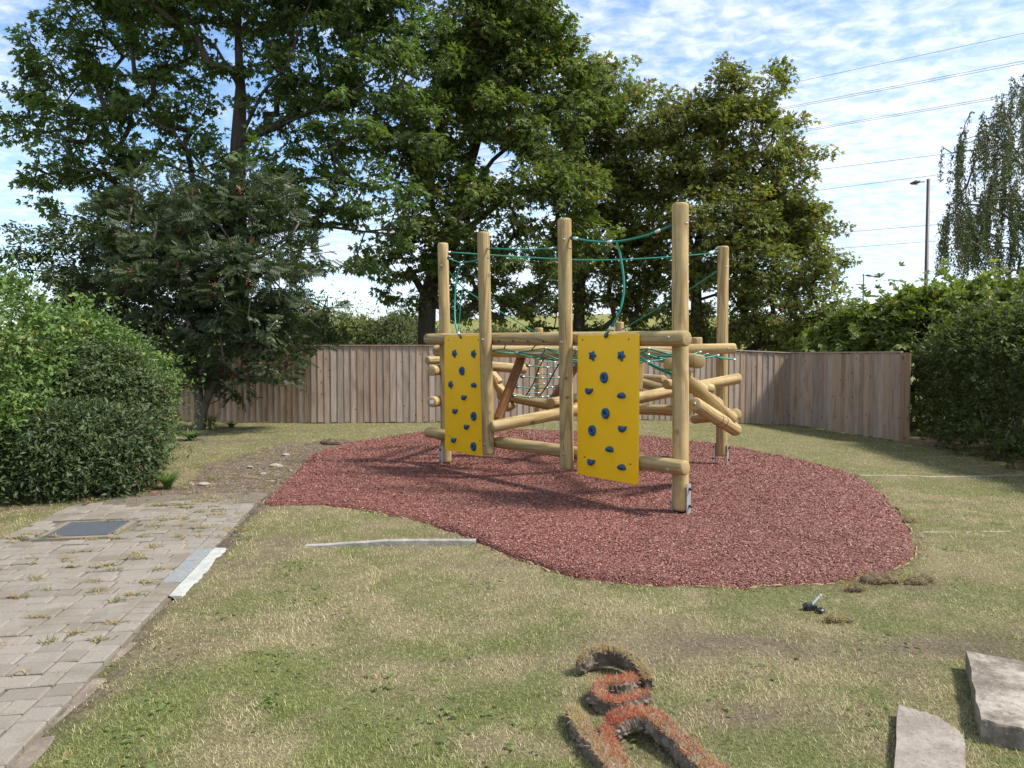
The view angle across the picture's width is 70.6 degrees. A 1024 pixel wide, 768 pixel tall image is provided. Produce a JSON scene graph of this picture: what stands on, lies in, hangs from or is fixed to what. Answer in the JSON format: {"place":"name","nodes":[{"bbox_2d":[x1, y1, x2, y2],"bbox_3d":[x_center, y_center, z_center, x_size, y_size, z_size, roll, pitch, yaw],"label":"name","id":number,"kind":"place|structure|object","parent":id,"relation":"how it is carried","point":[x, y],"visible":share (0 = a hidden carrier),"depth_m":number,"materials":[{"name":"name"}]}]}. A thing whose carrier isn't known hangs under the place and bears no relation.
{"place":"outdoors","nodes":[
{"label":"outdoors","id":0,"kind":"place"},
{"bbox_2d":[0,492,269,767],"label":"path","id":1,"kind":"structure","parent":0,"point":[47,689],"depth_m":4.92,"materials":[{"name":"grey stone"}]},
{"bbox_2d":[31,519,137,541],"bbox_3d":[-3.909,1.365,6.680,0.656,0.080,0.686,0,2,-9],"label":"inspection cover","id":2,"kind":"object","parent":1,"relation":"on","point":[72,530],"visible":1,"depth_m":6.60,"materials":[{"name":"metal"}]},
{"bbox_2d":[0,442,334,676],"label":"path weeds","id":3,"kind":"object","parent":1,"relation":"on","point":[135,555],"visible":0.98,"depth_m":6.37,"materials":[{"name":"green plant"}]},
{"bbox_2d":[0,314,1023,767],"bbox_3d":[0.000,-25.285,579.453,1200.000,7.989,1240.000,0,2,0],"label":"lawn","id":4,"kind":"structure","parent":0,"point":[742,642],"depth_m":4.10,"materials":[{"name":"green plant"}]},
{"bbox_2d":[10,642,136,767],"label":"concrete haunching","id":5,"kind":"object","parent":4,"relation":"on","point":[35,749],"visible":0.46,"depth_m":3.07,"materials":[{"name":"grey concrete"}]},
{"bbox_2d":[0,191,183,344],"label":"hawthorn tree","id":6,"kind":"object","parent":4,"relation":"on","point":[50,235],"visible":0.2,"depth_m":17.18,"materials":[{"name":"green plant"}]},
{"bbox_2d":[0,307,204,480],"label":"fuchsia shrub","id":7,"kind":"object","parent":4,"relation":"on","point":[123,360],"visible":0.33,"depth_m":9.55,"materials":[{"name":"green plant"}]},
{"bbox_2d":[0,229,209,480],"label":"privet hedge","id":8,"kind":"object","parent":4,"relation":"on","point":[46,316],"visible":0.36,"depth_m":8.89,"materials":[{"name":"green plant"}]},
{"bbox_2d":[0,353,213,505],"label":"shrub","id":9,"kind":"object","parent":4,"relation":"on","point":[101,434],"visible":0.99,"depth_m":8.08,"materials":[{"name":"green plant"}]},
{"bbox_2d":[150,469,180,489],"bbox_3d":[-4.117,1.150,8.648,0.505,0.233,0.458,0,2,0],"label":"grass tuft","id":10,"kind":"object","parent":4,"relation":"on","point":[167,483],"visible":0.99,"depth_m":8.63,"materials":[{"name":"green plant"}]},
{"bbox_2d":[35,153,354,429],"bbox_3d":[-6.990,-1.938,15.243,7.237,5.949,3.219,0,2,9],"label":"rowan tree","id":11,"kind":"object","parent":4,"relation":"on","point":[201,293],"visible":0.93,"depth_m":14.93,"materials":[{"name":"green plant"}]},
{"bbox_2d":[179,429,210,440],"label":"weed","id":12,"kind":"object","parent":4,"relation":"on","point":[190,434],"visible":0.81,"depth_m":13.59,"materials":[{"name":"green plant"}]},
{"bbox_2d":[169,548,225,598],"bbox_3d":[-2.327,1.420,5.439,0.119,0.070,1.220,0,2,-9],"label":"concrete haunching","id":13,"kind":"object","parent":4,"relation":"on","point":[194,576],"visible":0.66,"depth_m":5.32,"materials":[{"name":"white concrete"}]},
{"bbox_2d":[198,482,210,484],"bbox_3d":[-3.808,1.236,8.958,0.156,0.048,0.108,-1,3,-33],"label":"rubble chunk","id":14,"kind":"object","parent":4,"relation":"on","point":[203,483],"visible":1,"depth_m":8.93,"materials":[{"name":"stone"}]},
{"bbox_2d":[205,413,218,430],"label":"grass tuft","id":15,"kind":"object","parent":4,"relation":"on","point":[211,419],"visible":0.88,"depth_m":15.42,"materials":[{"name":"green plant"}]},
{"bbox_2d":[222,421,242,427],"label":"weed","id":16,"kind":"object","parent":4,"relation":"on","point":[231,425],"visible":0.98,"depth_m":15.98,"materials":[{"name":"green plant"}]},
{"bbox_2d":[0,0,466,343],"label":"sycamore tree","id":17,"kind":"object","parent":4,"relation":"on","point":[349,22],"visible":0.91,"depth_m":20.23,"materials":[{"name":"green plant"}]},
{"bbox_2d":[150,441,354,553],"bbox_3d":[-3.492,1.246,9.719,1.747,0.106,7.825,0,2,-4],"label":"grit","id":18,"kind":"object","parent":4,"relation":"on","point":[234,473],"visible":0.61,"depth_m":9.93,"materials":[{"name":"brown gravel"}]},
{"bbox_2d":[175,278,371,346],"bbox_3d":[-7.803,-1.195,22.878,6.865,4.896,7.147,-2,3,-36],"label":"dogwood bush","id":19,"kind":"object","parent":4,"relation":"on","point":[329,332],"visible":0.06,"depth_m":22.88,"materials":[{"name":"green plant"}]},
{"bbox_2d":[270,463,282,466],"bbox_3d":[-3.380,1.172,10.398,0.201,0.056,0.124,11,6,-22],"label":"rubble chunk","id":20,"kind":"object","parent":4,"relation":"on","point":[276,465],"visible":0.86,"depth_m":10.37,"materials":[{"name":"stone"}]},
{"bbox_2d":[319,436,352,444],"bbox_3d":[-3.173,1.025,13.017,0.821,0.212,0.548,0,2,0],"label":"turf clod","id":21,"kind":"object","parent":4,"relation":"on","point":[330,441],"visible":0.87,"depth_m":12.92,"materials":[{"name":"brown plant"}]},
{"bbox_2d":[292,290,401,346],"bbox_3d":[-7.913,-1.998,32.984,6.693,4.918,6.858,2,3,41],"label":"willow bush","id":22,"kind":"object","parent":4,"relation":"on","point":[340,321],"visible":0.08,"depth_m":32.25,"materials":[{"name":"green plant"}]},
{"bbox_2d":[349,302,416,344],"bbox_3d":[-7.554,-1.839,37.967,8.156,4.914,6.596,-2,3,-44],"label":"willow bush","id":23,"kind":"object","parent":4,"relation":"on","point":[374,320],"depth_m":37.78,"materials":[{"name":"green plant"}]},
{"bbox_2d":[339,295,438,346],"bbox_3d":[-5.139,-1.729,32.920,5.574,4.819,5.876,-2,3,-43],"label":"willow bush","id":24,"kind":"object","parent":4,"relation":"on","point":[395,319],"visible":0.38,"depth_m":31.84,"materials":[{"name":"green plant"}]},
{"bbox_2d":[305,539,475,546],"bbox_3d":[-1.017,1.367,6.103,1.428,0.112,0.061,0,2,-2],"label":"concrete edging","id":25,"kind":"object","parent":4,"relation":"on","point":[414,542],"visible":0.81,"depth_m":6.08,"materials":[{"name":"grey concrete"}]},
{"bbox_2d":[436,309,529,332],"bbox_3d":[-1.045,-1.770,35.762,7.498,4.400,7.312,-2,3,-41],"label":"dogwood bush","id":26,"kind":"object","parent":4,"relation":"on","point":[495,330],"visible":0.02,"depth_m":35.38,"materials":[{"name":"green plant"}]},
{"bbox_2d":[347,0,629,346],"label":"lime tree","id":27,"kind":"object","parent":4,"relation":"on","point":[503,60],"visible":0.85,"depth_m":21.73,"materials":[{"name":"green plant"}]},
{"bbox_2d":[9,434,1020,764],"bbox_3d":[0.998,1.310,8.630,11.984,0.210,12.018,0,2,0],"label":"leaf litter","id":28,"kind":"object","parent":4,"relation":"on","point":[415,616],"visible":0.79,"depth_m":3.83,"materials":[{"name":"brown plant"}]},
{"bbox_2d":[171,345,910,442],"bbox_3d":[-0.186,0.140,16.466,16.359,2.090,3.925,0,2,0],"label":"timber fence","id":29,"kind":"object","parent":4,"relation":"on","point":[863,394],"visible":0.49,"depth_m":17.09,"materials":[{"name":"brown wood"}]},
{"bbox_2d":[66,467,1018,767],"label":"lawn weeds","id":30,"kind":"object","parent":4,"relation":"on","point":[270,699],"visible":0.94,"depth_m":3.32,"materials":[{"name":"green plant"}]},
{"bbox_2d":[262,429,916,590],"bbox_3d":[0.782,1.224,10.317,8.029,0.203,10.730,0,2,0],"label":"play surface","id":31,"kind":"object","parent":4,"relation":"on","point":[753,518],"visible":0.79,"depth_m":7.38,"materials":[{"name":"rubber"}]},
{"bbox_2d":[424,202,741,513],"bbox_3d":[1.454,-0.376,10.462,4.613,3.287,5.782,-2,3,-39],"label":"climbing frame","id":32,"kind":"object","parent":31,"relation":"on","point":[608,408],"visible":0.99,"depth_m":8.29,"materials":[{"name":"brown wood"}]},
{"bbox_2d":[257,429,932,593],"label":"stray shreds","id":33,"kind":"object","parent":31,"relation":"on","point":[639,582],"visible":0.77,"depth_m":5.66,"materials":[{"name":"red rubber"}]},
{"bbox_2d":[491,50,695,331],"bbox_3d":[2.976,-5.500,25.321,7.543,12.338,3.858,0,2,0],"label":"field maple tree","id":34,"kind":"object","parent":4,"relation":"on","point":[628,190],"visible":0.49,"depth_m":24.72,"materials":[{"name":"green plant"}]},
{"bbox_2d":[563,701,627,767],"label":"turf offcut","id":35,"kind":"object","parent":4,"relation":"on","point":[591,745],"visible":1,"depth_m":2.90,"materials":[{"name":"plant"}]},
{"bbox_2d":[596,720,629,767],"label":"turf offcut","id":36,"kind":"object","parent":4,"relation":"on","point":[609,733],"visible":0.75,"depth_m":2.88,"materials":[{"name":"plant"}]},
{"bbox_2d":[574,641,655,689],"bbox_3d":[0.524,1.385,3.587,0.424,0.156,0.204,1,3,28],"label":"turf offcut","id":37,"kind":"object","parent":4,"relation":"on","point":[602,655],"visible":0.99,"depth_m":3.61,"materials":[{"name":"plant"}]},
{"bbox_2d":[586,670,651,714],"bbox_3d":[0.505,1.421,3.334,0.338,0.098,0.285,-1,3,-24],"label":"turf offcut","id":38,"kind":"object","parent":4,"relation":"on","point":[605,693],"visible":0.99,"depth_m":3.30,"materials":[{"name":"plant"}]},
{"bbox_2d":[601,702,728,767],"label":"turf offcut","id":39,"kind":"object","parent":4,"relation":"on","point":[677,743],"visible":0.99,"depth_m":2.94,"materials":[{"name":"plant"}]},
{"bbox_2d":[625,304,748,351],"bbox_3d":[7.719,-1.678,33.954,8.267,4.468,7.721,-1,3,-31],"label":"dogwood bush","id":40,"kind":"object","parent":4,"relation":"on","point":[671,327],"visible":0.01,"depth_m":33.22,"materials":[{"name":"green plant"}]},
{"bbox_2d":[629,50,862,353],"bbox_3d":[7.813,-4.920,23.483,7.756,11.671,4.358,0,2,0],"label":"norway maple tree","id":41,"kind":"object","parent":4,"relation":"on","point":[767,228],"visible":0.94,"depth_m":23.05,"materials":[{"name":"green plant"}]},
{"bbox_2d":[706,288,816,353],"bbox_3d":[9.248,-1.424,26.836,6.480,4.762,7.824,2,3,38],"label":"dogwood bush","id":42,"kind":"object","parent":4,"relation":"on","point":[768,335],"visible":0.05,"depth_m":25.27,"materials":[{"name":"green plant"}]},
{"bbox_2d":[802,593,822,610],"bbox_3d":[1.891,1.367,4.546,0.132,0.101,0.044,0,2,-7],"label":"bolt fitting","id":43,"kind":"object","parent":4,"relation":"on","point":[809,606],"visible":1,"depth_m":4.53,"materials":[{"name":"black plastic"}]},
{"bbox_2d":[816,607,824,613],"bbox_3d":[1.920,1.406,4.500,0.051,0.032,0.052,0,2,0],"label":"plastic disc","id":44,"kind":"object","parent":4,"relation":"on","point":[820,610],"visible":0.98,"depth_m":4.48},
{"bbox_2d":[816,610,860,624],"bbox_3d":[1.948,1.410,4.362,0.257,0.117,0.159,0,2,0],"label":"turf clod","id":45,"kind":"object","parent":4,"relation":"on","point":[833,618],"visible":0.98,"depth_m":4.33,"materials":[{"name":"brown plant"}]},
{"bbox_2d":[828,575,870,593],"bbox_3d":[2.292,1.368,4.899,0.296,0.137,0.175,0,2,10],"label":"turf clod","id":46,"kind":"object","parent":4,"relation":"on","point":[857,587],"visible":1,"depth_m":4.87,"materials":[{"name":"brown plant"}]},
{"bbox_2d":[862,274,871,301],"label":"street lamp","id":47,"kind":"object","parent":4,"relation":"on","point":[863,275],"visible":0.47,"depth_m":64.97,"materials":[{"name":"grey metal"}]},
{"bbox_2d":[838,569,919,587],"bbox_3d":[2.550,1.358,5.038,0.516,0.143,0.285,0,2,0],"label":"turf clod","id":48,"kind":"object","parent":4,"relation":"on","point":[876,579],"visible":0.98,"depth_m":5.01,"materials":[{"name":"brown plant"}]},
{"bbox_2d":[789,257,1023,433],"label":"sycamore scrub","id":49,"kind":"object","parent":4,"relation":"on","point":[905,310],"visible":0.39,"depth_m":17.34,"materials":[{"name":"green plant"}]},
{"bbox_2d":[897,515,928,522],"bbox_3d":[3.910,1.322,7.034,0.328,0.118,0.206,-1,2,-17],"label":"turf clod","id":50,"kind":"object","parent":4,"relation":"on","point":[908,520],"visible":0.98,"depth_m":7.01,"materials":[{"name":"brown plant"}]},
{"bbox_2d":[889,570,940,585],"bbox_3d":[2.849,1.359,5.071,0.397,0.127,0.247,-1,2,-22],"label":"turf clod","id":51,"kind":"object","parent":4,"relation":"on","point":[925,579],"visible":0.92,"depth_m":5.05,"materials":[{"name":"brown plant"}]},
{"bbox_2d":[910,179,929,286],"bbox_3d":[19.228,-4.569,34.237,0.982,10.146,0.238,0,2,0],"label":"street lamp","id":52,"kind":"object","parent":4,"relation":"on","point":[926,264],"visible":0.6,"depth_m":34.07,"materials":[{"name":"grey metal"}]},
{"bbox_2d":[894,705,965,767],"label":"concrete slab","id":53,"kind":"object","parent":4,"relation":"on","point":[925,740],"depth_m":2.88,"materials":[{"name":"grey concrete"}]},
{"bbox_2d":[863,474,1023,476],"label":"concrete edging","id":54,"kind":"object","parent":4,"relation":"on","point":[936,476],"visible":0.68,"depth_m":10.39,"materials":[{"name":"grey concrete"}]},
{"bbox_2d":[892,278,1023,468],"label":"hawthorn hedge","id":55,"kind":"object","parent":4,"relation":"on","point":[1002,329],"visible":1,"depth_m":12.82,"materials":[{"name":"green plant"}]},
{"bbox_2d":[920,531,1008,532],"bbox_3d":[4.343,1.394,6.660,2.444,0.104,0.045,0,2,-8],"label":"concrete edging","id":56,"kind":"object","parent":4,"relation":"on","point":[967,531],"visible":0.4,"depth_m":6.65,"materials":[{"name":"grey concrete"}]},
{"bbox_2d":[932,73,1023,286],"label":"birch tree","id":57,"kind":"object","parent":4,"relation":"on","point":[972,240],"visible":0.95,"depth_m":23.22,"materials":[{"name":"green plant"}]},
{"bbox_2d":[965,651,1023,750],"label":"concrete slab","id":58,"kind":"object","parent":4,"relation":"on","point":[997,689],"depth_m":3.19,"materials":[{"name":"grey concrete"}]},
{"bbox_2d":[0,0,1023,329],"label":"sky","id":59,"kind":"structure","parent":0,"point":[676,41],"materials":[{"name":"blue"}]},
{"bbox_2d":[96,95,1015,247],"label":"power line","id":60,"kind":"object","parent":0,"point":[846,124],"visible":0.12,"depth_m":103.14,"materials":[{"name":"grey metal"}]},
{"bbox_2d":[121,63,1023,231],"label":"power line","id":61,"kind":"object","parent":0,"point":[850,96],"visible":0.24,"depth_m":103.01,"materials":[{"name":"grey metal"}]},
{"bbox_2d":[270,166,1000,259],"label":"power line","id":62,"kind":"object","parent":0,"point":[810,191],"visible":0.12,"depth_m":105.03,"materials":[{"name":"grey metal"}]},
{"bbox_2d":[254,61,1021,208],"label":"power line","id":63,"kind":"object","parent":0,"point":[835,97],"visible":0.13,"depth_m":103.53,"materials":[{"name":"grey metal"}]},
{"bbox_2d":[288,93,1015,216],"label":"power line","id":64,"kind":"object","parent":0,"point":[871,118],"visible":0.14,"depth_m":102.83,"materials":[{"name":"grey metal"}]},
{"bbox_2d":[327,147,996,229],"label":"power line","id":65,"kind":"object","parent":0,"point":[829,168],"visible":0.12,"depth_m":103.87,"materials":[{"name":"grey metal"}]},
{"bbox_2d":[307,33,1022,185],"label":"power line","id":66,"kind":"object","parent":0,"point":[872,65],"visible":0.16,"depth_m":102.23,"materials":[{"name":"grey metal"}]},
{"bbox_2d":[339,218,1006,266],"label":"power line","id":67,"kind":"object","parent":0,"point":[844,232],"visible":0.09,"depth_m":103.77,"materials":[{"name":"grey metal"}]},
{"bbox_2d":[347,235,1006,273],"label":"power line","id":68,"kind":"object","parent":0,"point":[834,248],"visible":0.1,"depth_m":104.61,"materials":[{"name":"grey metal"}]},
{"bbox_2d":[994,430,1023,458],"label":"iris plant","id":69,"kind":"object","parent":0,"point":[1010,450],"visible":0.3,"depth_m":12.36,"materials":[{"name":"green plant"}]}
]}

